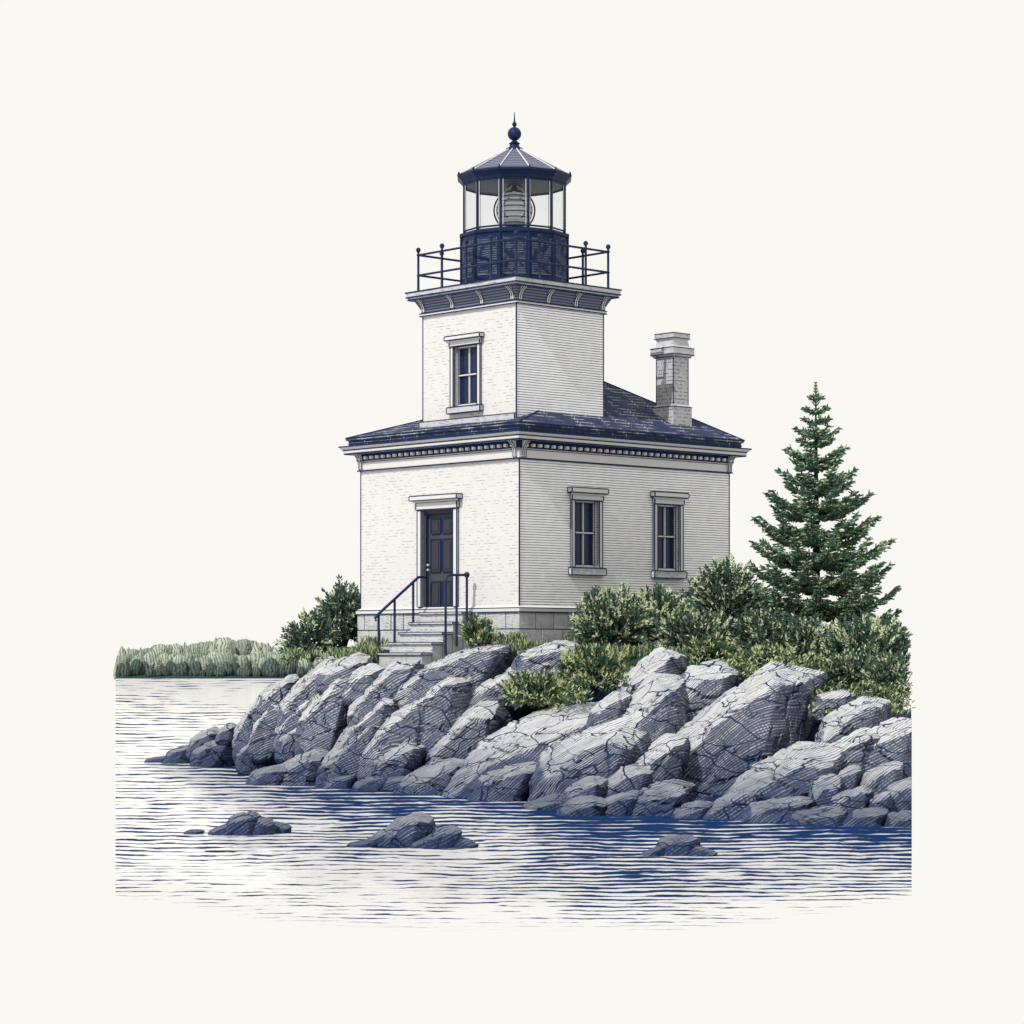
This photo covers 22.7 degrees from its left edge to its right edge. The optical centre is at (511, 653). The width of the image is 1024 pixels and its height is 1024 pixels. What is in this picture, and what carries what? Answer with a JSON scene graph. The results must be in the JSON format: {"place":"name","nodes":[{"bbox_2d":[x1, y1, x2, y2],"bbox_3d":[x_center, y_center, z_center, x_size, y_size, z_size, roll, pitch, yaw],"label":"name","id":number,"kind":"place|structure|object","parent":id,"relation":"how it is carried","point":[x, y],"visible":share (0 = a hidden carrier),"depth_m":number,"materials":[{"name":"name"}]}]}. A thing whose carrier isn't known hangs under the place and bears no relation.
{"place":"outdoors","nodes":[
{"label":"outdoors","id":0,"kind":"place"},
{"bbox_2d":[116,675,301,678],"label":"bank","id":1,"kind":"structure","parent":0,"point":[182,677],"depth_m":282.36,"materials":[{"name":"soil"}]},
{"bbox_2d":[113,646,125,679],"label":"tree","id":2,"kind":"object","parent":1,"relation":"on","point":[122,650],"visible":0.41,"depth_m":296.13,"materials":[{"name":"green plant"}]},
{"bbox_2d":[116,655,129,666],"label":"tree","id":3,"kind":"object","parent":1,"relation":"on","point":[123,659],"visible":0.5,"depth_m":288.60,"materials":[{"name":"green plant"}]},
{"bbox_2d":[121,664,130,676],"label":"tree","id":4,"kind":"object","parent":1,"relation":"on","point":[125,671],"visible":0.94,"depth_m":283.13,"materials":[{"name":"green plant"}]},
{"bbox_2d":[130,659,142,675],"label":"tree","id":5,"kind":"object","parent":1,"relation":"on","point":[136,665],"visible":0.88,"depth_m":284.46,"materials":[{"name":"green plant"}]},
{"bbox_2d":[144,652,156,668],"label":"tree","id":6,"kind":"object","parent":1,"relation":"on","point":[150,658],"visible":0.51,"depth_m":288.51,"materials":[{"name":"green plant"}]},
{"bbox_2d":[145,667,155,676],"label":"tree","id":7,"kind":"object","parent":1,"relation":"on","point":[150,672],"visible":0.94,"depth_m":283.02,"materials":[{"name":"green plant"}]},
{"bbox_2d":[152,643,169,657],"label":"tree","id":8,"kind":"object","parent":1,"relation":"on","point":[159,649],"visible":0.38,"depth_m":293.39,"materials":[{"name":"green plant"}]},
{"bbox_2d":[159,653,168,667],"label":"tree","id":9,"kind":"object","parent":1,"relation":"on","point":[163,657],"visible":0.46,"depth_m":289.58,"materials":[{"name":"green plant"}]},
{"bbox_2d":[165,660,174,674],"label":"tree","id":10,"kind":"object","parent":1,"relation":"on","point":[170,664],"visible":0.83,"depth_m":285.18,"materials":[{"name":"green plant"}]},
{"bbox_2d":[178,661,189,675],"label":"tree","id":11,"kind":"object","parent":1,"relation":"on","point":[183,668],"visible":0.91,"depth_m":284.29,"materials":[{"name":"green plant"}]},
{"bbox_2d":[181,652,194,667],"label":"tree","id":12,"kind":"object","parent":1,"relation":"on","point":[188,658],"visible":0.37,"depth_m":288.39,"materials":[{"name":"green plant"}]},
{"bbox_2d":[188,643,199,657],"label":"tree","id":13,"kind":"object","parent":1,"relation":"on","point":[194,648],"visible":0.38,"depth_m":297.60,"materials":[{"name":"green plant"}]},
{"bbox_2d":[190,661,202,675],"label":"tree","id":14,"kind":"object","parent":1,"relation":"on","point":[196,668],"visible":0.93,"depth_m":283.94,"materials":[{"name":"green plant"}]},
{"bbox_2d":[198,641,211,657],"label":"tree","id":15,"kind":"object","parent":1,"relation":"on","point":[203,648],"visible":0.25,"depth_m":296.34,"materials":[{"name":"green plant"}]},
{"bbox_2d":[199,655,210,669],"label":"tree","id":16,"kind":"object","parent":1,"relation":"on","point":[204,660],"visible":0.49,"depth_m":289.21,"materials":[{"name":"green plant"}]},
{"bbox_2d":[205,662,216,676],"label":"tree","id":17,"kind":"object","parent":1,"relation":"on","point":[210,669],"visible":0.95,"depth_m":283.41,"materials":[{"name":"green plant"}]},
{"bbox_2d":[214,666,225,676],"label":"tree","id":18,"kind":"object","parent":1,"relation":"on","point":[220,671],"visible":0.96,"depth_m":283.01,"materials":[{"name":"green plant"}]},
{"bbox_2d":[215,652,224,666],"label":"tree","id":19,"kind":"object","parent":1,"relation":"on","point":[218,658],"visible":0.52,"depth_m":289.94,"materials":[{"name":"green plant"}]},
{"bbox_2d":[215,637,235,653],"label":"tree","id":20,"kind":"object","parent":1,"relation":"on","point":[224,644],"visible":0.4,"depth_m":293.54,"materials":[{"name":"green plant"}]},
{"bbox_2d":[222,661,232,675],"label":"tree","id":21,"kind":"object","parent":1,"relation":"on","point":[227,666],"visible":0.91,"depth_m":284.07,"materials":[{"name":"green plant"}]},
{"bbox_2d":[221,652,235,665],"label":"tree","id":22,"kind":"object","parent":1,"relation":"on","point":[229,657],"visible":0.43,"depth_m":289.18,"materials":[{"name":"green plant"}]},
{"bbox_2d":[236,655,248,667],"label":"tree","id":23,"kind":"object","parent":1,"relation":"on","point":[242,661],"visible":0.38,"depth_m":289.25,"materials":[{"name":"green plant"}]},
{"bbox_2d":[234,639,251,655],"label":"tree","id":24,"kind":"object","parent":1,"relation":"on","point":[243,647],"visible":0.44,"depth_m":295.19,"materials":[{"name":"green plant"}]},
{"bbox_2d":[242,666,250,676],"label":"tree","id":25,"kind":"object","parent":1,"relation":"on","point":[246,671],"visible":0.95,"depth_m":283.06,"materials":[{"name":"green plant"}]},
{"bbox_2d":[251,650,265,669],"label":"tree","id":26,"kind":"object","parent":1,"relation":"on","point":[257,656],"visible":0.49,"depth_m":289.75,"materials":[{"name":"green plant"}]},
{"bbox_2d":[265,658,278,676],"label":"tree","id":27,"kind":"object","parent":1,"relation":"on","point":[272,667],"visible":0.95,"depth_m":282.75,"materials":[{"name":"green plant"}]},
{"bbox_2d":[272,652,284,664],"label":"tree","id":28,"kind":"object","parent":1,"relation":"on","point":[277,656],"visible":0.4,"depth_m":289.20,"materials":[{"name":"green plant"}]},
{"bbox_2d":[278,664,285,676],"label":"tree","id":29,"kind":"object","parent":1,"relation":"on","point":[282,672],"visible":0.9,"depth_m":283.27,"materials":[{"name":"green plant"}]},
{"bbox_2d":[284,661,294,675],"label":"tree","id":30,"kind":"object","parent":1,"relation":"on","point":[290,668],"visible":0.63,"depth_m":283.80,"materials":[{"name":"green plant"}]},
{"bbox_2d":[296,666,305,676],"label":"tree","id":31,"kind":"object","parent":1,"relation":"on","point":[301,671],"visible":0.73,"depth_m":282.99,"materials":[{"name":"green plant"}]},
{"bbox_2d":[298,656,311,667],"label":"tree","id":32,"kind":"object","parent":1,"relation":"on","point":[304,663],"visible":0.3,"depth_m":288.69,"materials":[{"name":"green plant"}]},
{"bbox_2d":[0,0,1023,1023],"label":"sky","id":33,"kind":"structure","parent":0,"point":[215,215],"materials":[{"name":"white"}]},
{"bbox_2d":[116,679,911,929],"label":"water","id":34,"kind":"structure","parent":0,"point":[518,853],"depth_m":37.11,"materials":[{"name":"blue liquid"}]},
{"bbox_2d":[144,744,189,763],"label":"boulder","id":35,"kind":"object","parent":34,"relation":"in","point":[177,755],"visible":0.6,"depth_m":64.63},
{"bbox_2d":[183,829,204,833],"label":"islet rock","id":36,"kind":"object","parent":34,"relation":"in","point":[194,831],"visible":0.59,"depth_m":39.47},
{"bbox_2d":[208,810,291,835],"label":"islet rock","id":37,"kind":"object","parent":34,"relation":"in","point":[252,822],"visible":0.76,"depth_m":39.21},
{"bbox_2d":[382,776,405,790],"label":"boulder","id":38,"kind":"object","parent":34,"relation":"in","point":[390,783],"visible":0.56,"depth_m":51.77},
{"bbox_2d":[371,742,425,778],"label":"boulder","id":39,"kind":"object","parent":34,"relation":"in","point":[404,759],"visible":0.8,"depth_m":52.12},
{"bbox_2d":[346,812,478,848],"bbox_3d":[-1.461,2.611,36.958,1.966,0.578,0.904,0,0,0],"label":"islet rock","id":40,"kind":"object","parent":34,"relation":"on","point":[419,830],"visible":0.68,"depth_m":36.77,"materials":[{"name":"stone"}]},
{"bbox_2d":[640,834,717,855],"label":"islet rock","id":41,"kind":"object","parent":34,"relation":"in","point":[679,845],"visible":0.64,"depth_m":35.18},
{"bbox_2d":[273,631,914,801],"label":"ground","id":42,"kind":"structure","parent":0,"point":[518,715],"depth_m":52.93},
{"bbox_2d":[235,743,272,773],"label":"boulder","id":43,"kind":"object","parent":42,"relation":"on","point":[244,764],"visible":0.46,"depth_m":58.86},
{"bbox_2d":[248,704,278,764],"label":"boulder","id":44,"kind":"object","parent":42,"relation":"on","point":[260,750],"visible":0.49,"depth_m":58.63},
{"bbox_2d":[232,674,298,763],"bbox_3d":[-5.897,1.664,60.438,1.480,2.362,3.177,0,0,-14],"label":"rock","id":45,"kind":"object","parent":42,"relation":"on","point":[276,693],"visible":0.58,"depth_m":60.22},
{"bbox_2d":[274,728,297,763],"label":"boulder","id":46,"kind":"object","parent":42,"relation":"on","point":[284,749],"visible":0.38,"depth_m":56.11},
{"bbox_2d":[245,747,328,785],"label":"boulder","id":47,"kind":"object","parent":42,"relation":"on","point":[300,769],"visible":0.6,"depth_m":53.92,"materials":[{"name":"stone"}]},
{"bbox_2d":[273,698,312,752],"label":"boulder","id":48,"kind":"object","parent":42,"relation":"on","point":[290,723],"visible":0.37,"depth_m":56.53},
{"bbox_2d":[276,656,335,726],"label":"boulder","id":49,"kind":"object","parent":42,"relation":"on","point":[302,691],"visible":0.42,"depth_m":56.89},
{"bbox_2d":[272,607,346,666],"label":"shrub","id":50,"kind":"object","parent":42,"relation":"on","point":[311,625],"visible":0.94,"depth_m":58.89,"materials":[{"name":"green plant"}]},
{"bbox_2d":[294,678,348,754],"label":"boulder","id":51,"kind":"object","parent":42,"relation":"on","point":[322,722],"visible":0.5,"depth_m":54.90,"materials":[{"name":"stone"}]},
{"bbox_2d":[311,573,359,646],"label":"shrub","id":52,"kind":"object","parent":42,"relation":"on","point":[339,600],"visible":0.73,"depth_m":59.27,"materials":[{"name":"green plant"}]},
{"bbox_2d":[322,774,356,788],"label":"boulder","id":53,"kind":"object","parent":42,"relation":"on","point":[345,781],"visible":0.66,"depth_m":52.53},
{"bbox_2d":[315,652,372,694],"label":"boulder","id":54,"kind":"object","parent":42,"relation":"on","point":[332,672],"visible":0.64,"depth_m":55.53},
{"bbox_2d":[314,725,378,787],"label":"boulder","id":55,"kind":"object","parent":42,"relation":"on","point":[336,762],"visible":0.42,"depth_m":52.92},
{"bbox_2d":[336,698,398,749],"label":"boulder","id":56,"kind":"object","parent":42,"relation":"on","point":[382,711],"visible":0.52,"depth_m":53.25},
{"bbox_2d":[351,776,386,790],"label":"boulder","id":57,"kind":"object","parent":42,"relation":"on","point":[370,783],"visible":0.57,"depth_m":51.90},
{"bbox_2d":[357,699,424,780],"bbox_3d":[-2.296,1.852,53.421,2.027,2.096,1.983,0,0,0],"label":"boulder","id":58,"kind":"object","parent":42,"relation":"on","point":[396,728],"visible":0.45,"depth_m":52.69,"materials":[{"name":"stone"}]},
{"bbox_2d":[347,642,516,726],"bbox_3d":[-1.687,0.777,54.103,3.639,2.057,2.186,0,0,0],"label":"ledge","id":59,"kind":"object","parent":42,"relation":"on","point":[401,683],"visible":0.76,"depth_m":53.67,"materials":[{"name":"stone"}]},
{"bbox_2d":[342,663,384,705],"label":"boulder","id":60,"kind":"object","parent":59,"relation":"on","point":[360,681],"visible":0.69,"depth_m":54.43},
{"bbox_2d":[457,612,498,648],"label":"bush","id":61,"kind":"object","parent":59,"relation":"on","point":[475,624],"visible":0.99,"depth_m":54.43,"materials":[{"name":"green plant"}]},
{"bbox_2d":[403,677,475,751],"bbox_3d":[-1.595,1.346,53.536,2.421,2.111,1.941,0,0,0],"label":"boulder","id":62,"kind":"object","parent":42,"relation":"on","point":[447,701],"visible":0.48,"depth_m":52.77,"materials":[{"name":"stone"}]},
{"bbox_2d":[422,700,512,765],"bbox_3d":[-0.919,1.909,52.583,1.886,1.982,1.787,0,0,0],"label":"boulder","id":63,"kind":"object","parent":42,"relation":"on","point":[472,727],"visible":0.52,"depth_m":51.94,"materials":[{"name":"stone"}]},
{"bbox_2d":[468,675,504,707],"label":"boulder","id":64,"kind":"object","parent":63,"relation":"on","point":[483,690],"visible":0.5,"depth_m":52.89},
{"bbox_2d":[393,702,650,801],"bbox_3d":[0.780,1.937,49.835,3.759,1.927,6.291,0,0,-36],"label":"ledge","id":65,"kind":"object","parent":42,"relation":"on","point":[538,754],"visible":0.63,"depth_m":48.70,"materials":[{"name":"stone"}]},
{"bbox_2d":[495,667,581,709],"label":"bush","id":66,"kind":"object","parent":65,"relation":"on","point":[534,684],"visible":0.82,"depth_m":51.31,"materials":[{"name":"green plant"}]},
{"bbox_2d":[586,690,631,728],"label":"boulder","id":67,"kind":"object","parent":65,"relation":"on","point":[612,705],"visible":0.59,"depth_m":49.06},
{"bbox_2d":[492,640,579,710],"bbox_3d":[0.484,0.461,53.195,1.924,1.485,1.391,0,0,0],"label":"boulder","id":68,"kind":"object","parent":42,"relation":"on","point":[540,658],"visible":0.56,"depth_m":52.79,"materials":[{"name":"stone"}]},
{"bbox_2d":[522,793,563,809],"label":"boulder","id":69,"kind":"object","parent":42,"relation":"on","point":[550,802],"visible":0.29,"depth_m":45.68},
{"bbox_2d":[338,112,751,666],"bbox_3d":[0.339,-5.816,58.831,8.685,12.832,6.126,0,0,-43],"label":"lighthouse","id":70,"kind":"object","parent":42,"relation":"on","point":[532,474],"visible":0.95,"depth_m":56.74,"materials":[{"name":"paint"}]},
{"bbox_2d":[424,509,452,606],"bbox_3d":[-1.577,-2.065,56.992,0.150,2.300,1.087,0,0,-43],"label":"door","id":71,"kind":"structure","parent":70,"relation":"in","point":[437,523],"depth_m":57.08,"materials":[{"name":"paint"}]},
{"bbox_2d":[444,332,484,414],"bbox_3d":[-1.022,-6.219,56.693,0.288,1.745,1.191,0,0,-43],"label":"window","id":72,"kind":"structure","parent":70,"relation":"in","point":[468,346],"depth_m":56.76,"materials":[{"name":"paint"}]},
{"bbox_2d":[567,486,608,575],"bbox_3d":[1.643,-2.688,56.352,1.146,1.941,0.288,0,0,-43],"label":"window","id":73,"kind":"structure","parent":70,"relation":"in","point":[583,500],"depth_m":56.43,"materials":[{"name":"paint"}]},
{"bbox_2d":[650,491,689,578],"bbox_3d":[3.557,-2.687,58.125,1.140,1.969,0.288,0,0,-43],"label":"window","id":74,"kind":"structure","parent":70,"relation":"in","point":[665,504],"depth_m":58.20,"materials":[{"name":"paint"}]},
{"bbox_2d":[559,776,608,807],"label":"boulder","id":75,"kind":"object","parent":42,"relation":"on","point":[593,785],"visible":0.61,"depth_m":45.02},
{"bbox_2d":[556,638,636,696],"bbox_3d":[1.744,0.309,51.855,1.743,1.275,1.868,0,0,0],"label":"bush","id":76,"kind":"object","parent":42,"relation":"on","point":[586,658],"visible":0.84,"depth_m":51.46,"materials":[{"name":"green plant"}]},
{"bbox_2d":[556,790,638,815],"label":"boulder","id":77,"kind":"object","parent":42,"relation":"on","point":[622,804],"visible":0.64,"depth_m":43.98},
{"bbox_2d":[566,581,660,654],"bbox_3d":[2.179,-0.689,54.257,2.101,1.688,2.123,0,0,0],"label":"shrub","id":78,"kind":"object","parent":42,"relation":"on","point":[605,611],"visible":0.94,"depth_m":53.76,"materials":[{"name":"green plant"}]},
{"bbox_2d":[603,764,653,797],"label":"boulder","id":79,"kind":"object","parent":42,"relation":"on","point":[626,778],"visible":0.61,"depth_m":45.12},
{"bbox_2d":[616,646,689,742],"bbox_3d":[2.644,1.260,49.596,1.864,2.816,3.553,0,0,0],"label":"boulder","id":80,"kind":"object","parent":42,"relation":"on","point":[659,702],"visible":0.59,"depth_m":48.64,"materials":[{"name":"stone"}]},
{"bbox_2d":[620,582,696,648],"bbox_3d":[3.085,-0.810,55.219,2.025,1.517,2.018,0,0,0],"label":"shrub","id":81,"kind":"object","parent":42,"relation":"on","point":[664,603],"visible":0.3,"depth_m":54.89,"materials":[{"name":"green plant"}]},
{"bbox_2d":[631,779,695,815],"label":"boulder","id":82,"kind":"object","parent":42,"relation":"on","point":[665,798],"visible":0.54,"depth_m":43.95,"materials":[{"name":"stone"}]},
{"bbox_2d":[671,800,713,818],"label":"boulder","id":83,"kind":"object","parent":42,"relation":"on","point":[697,809],"visible":0.57,"depth_m":43.27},
{"bbox_2d":[646,607,740,649],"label":"shrub","id":84,"kind":"object","parent":42,"relation":"on","point":[675,629],"visible":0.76,"depth_m":53.15,"materials":[{"name":"green plant"}]},
{"bbox_2d":[682,632,737,665],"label":"bush","id":85,"kind":"object","parent":42,"relation":"on","point":[712,644],"visible":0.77,"depth_m":51.59,"materials":[{"name":"green plant"}]},
{"bbox_2d":[680,659,741,721],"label":"boulder","id":86,"kind":"object","parent":42,"relation":"on","point":[708,683],"visible":0.53,"depth_m":48.72,"materials":[{"name":"stone"}]},
{"bbox_2d":[679,553,770,631],"bbox_3d":[4.804,-1.224,56.945,2.377,2.096,2.389,0,0,0],"label":"shrub","id":87,"kind":"object","parent":42,"relation":"on","point":[715,585],"visible":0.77,"depth_m":56.56,"materials":[{"name":"green plant"}]},
{"bbox_2d":[635,661,825,801],"bbox_3d":[4.043,1.522,47.467,3.763,2.757,3.064,0,0,0],"label":"boulder","id":88,"kind":"object","parent":42,"relation":"on","point":[720,744],"visible":0.66,"depth_m":46.65,"materials":[{"name":"stone"}]},
{"bbox_2d":[722,640,799,675],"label":"bush","id":89,"kind":"object","parent":42,"relation":"on","point":[766,651],"visible":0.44,"depth_m":50.44,"materials":[{"name":"green plant"}]},
{"bbox_2d":[723,602,807,660],"bbox_3d":[5.313,-0.319,52.994,2.071,1.526,1.876,0,0,0],"label":"shrub","id":90,"kind":"object","parent":42,"relation":"on","point":[749,629],"visible":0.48,"depth_m":52.64,"materials":[{"name":"green plant"}]},
{"bbox_2d":[702,741,844,822],"bbox_3d":[4.432,2.226,43.725,2.178,1.348,3.375,0,0,22],"label":"ledge","id":91,"kind":"object","parent":42,"relation":"on","point":[775,787],"visible":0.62,"depth_m":43.48,"materials":[{"name":"stone"}]},
{"bbox_2d":[831,727,879,773],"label":"boulder","id":92,"kind":"object","parent":91,"relation":"on","point":[855,747],"visible":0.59,"depth_m":44.29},
{"bbox_2d":[758,611,844,666],"bbox_3d":[6.009,-0.136,52.373,1.844,1.488,1.991,0,0,-17],"label":"shrub","id":93,"kind":"object","parent":42,"relation":"on","point":[810,630],"visible":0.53,"depth_m":52.02,"materials":[{"name":"green plant"}]},
{"bbox_2d":[785,805,848,824],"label":"boulder","id":94,"kind":"object","parent":42,"relation":"on","point":[823,815],"visible":0.62,"depth_m":41.66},
{"bbox_2d":[800,652,857,692],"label":"bush","id":95,"kind":"object","parent":42,"relation":"on","point":[814,665],"visible":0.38,"depth_m":49.31,"materials":[{"name":"green plant"}]},
{"bbox_2d":[746,382,912,671],"bbox_3d":[6.568,-2.399,54.086,3.698,6.721,4.023,0,0,0],"label":"spruce tree","id":96,"kind":"object","parent":42,"relation":"on","point":[852,587],"visible":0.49,"depth_m":53.47,"materials":[{"name":"green plant"}]},
{"bbox_2d":[809,689,857,722],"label":"boulder","id":97,"kind":"object","parent":42,"relation":"on","point":[833,699],"visible":0.74,"depth_m":46.67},
{"bbox_2d":[808,764,862,805],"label":"boulder","id":98,"kind":"object","parent":42,"relation":"on","point":[824,789],"visible":0.67,"depth_m":43.01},
{"bbox_2d":[829,786,873,812],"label":"boulder","id":99,"kind":"object","parent":42,"relation":"on","point":[851,800],"visible":0.56,"depth_m":42.11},
{"bbox_2d":[814,696,891,743],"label":"boulder","id":100,"kind":"object","parent":42,"relation":"on","point":[849,718],"visible":0.5,"depth_m":45.63,"materials":[{"name":"stone"}]},
{"bbox_2d":[809,609,910,665],"bbox_3d":[6.997,-0.079,50.991,1.932,1.631,2.020,0,0,30],"label":"shrub","id":101,"kind":"object","parent":42,"relation":"on","point":[873,634],"visible":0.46,"depth_m":50.72,"materials":[{"name":"green plant"}]},
{"bbox_2d":[822,644,908,702],"bbox_3d":[6.671,0.449,49.418,1.935,1.277,1.867,0,0,0],"label":"shrub","id":102,"kind":"object","parent":42,"relation":"on","point":[851,667],"visible":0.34,"depth_m":49.07,"materials":[{"name":"green plant"}]},
{"bbox_2d":[859,761,903,795],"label":"boulder","id":103,"kind":"object","parent":42,"relation":"on","point":[878,779],"visible":0.54,"depth_m":43.06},
{"bbox_2d":[857,650,913,708],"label":"shrub","id":104,"kind":"object","parent":42,"relation":"on","point":[891,669],"visible":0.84,"depth_m":47.83,"materials":[{"name":"green plant"}]},
{"bbox_2d":[862,614,910,674],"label":"shrub","id":105,"kind":"object","parent":42,"relation":"on","point":[903,636],"visible":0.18,"depth_m":51.33,"materials":[{"name":"green plant"}]},
{"bbox_2d":[865,717,911,779],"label":"boulder","id":106,"kind":"object","parent":42,"relation":"on","point":[894,743],"visible":0.61,"depth_m":44.25,"materials":[{"name":"stone"}]},
{"bbox_2d":[868,777,911,813],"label":"boulder","id":107,"kind":"object","parent":42,"relation":"on","point":[895,796],"visible":0.66,"depth_m":42.24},
{"label":"boulder","id":108,"kind":"object","parent":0,"visible":0},
{"bbox_2d":[190,740,234,766],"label":"boulder","id":109,"kind":"object","parent":108,"relation":"on","point":[212,753],"visible":0.58,"depth_m":62.83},
{"bbox_2d":[186,722,236,759],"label":"boulder","id":110,"kind":"object","parent":109,"relation":"on","point":[223,735],"visible":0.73,"depth_m":63.64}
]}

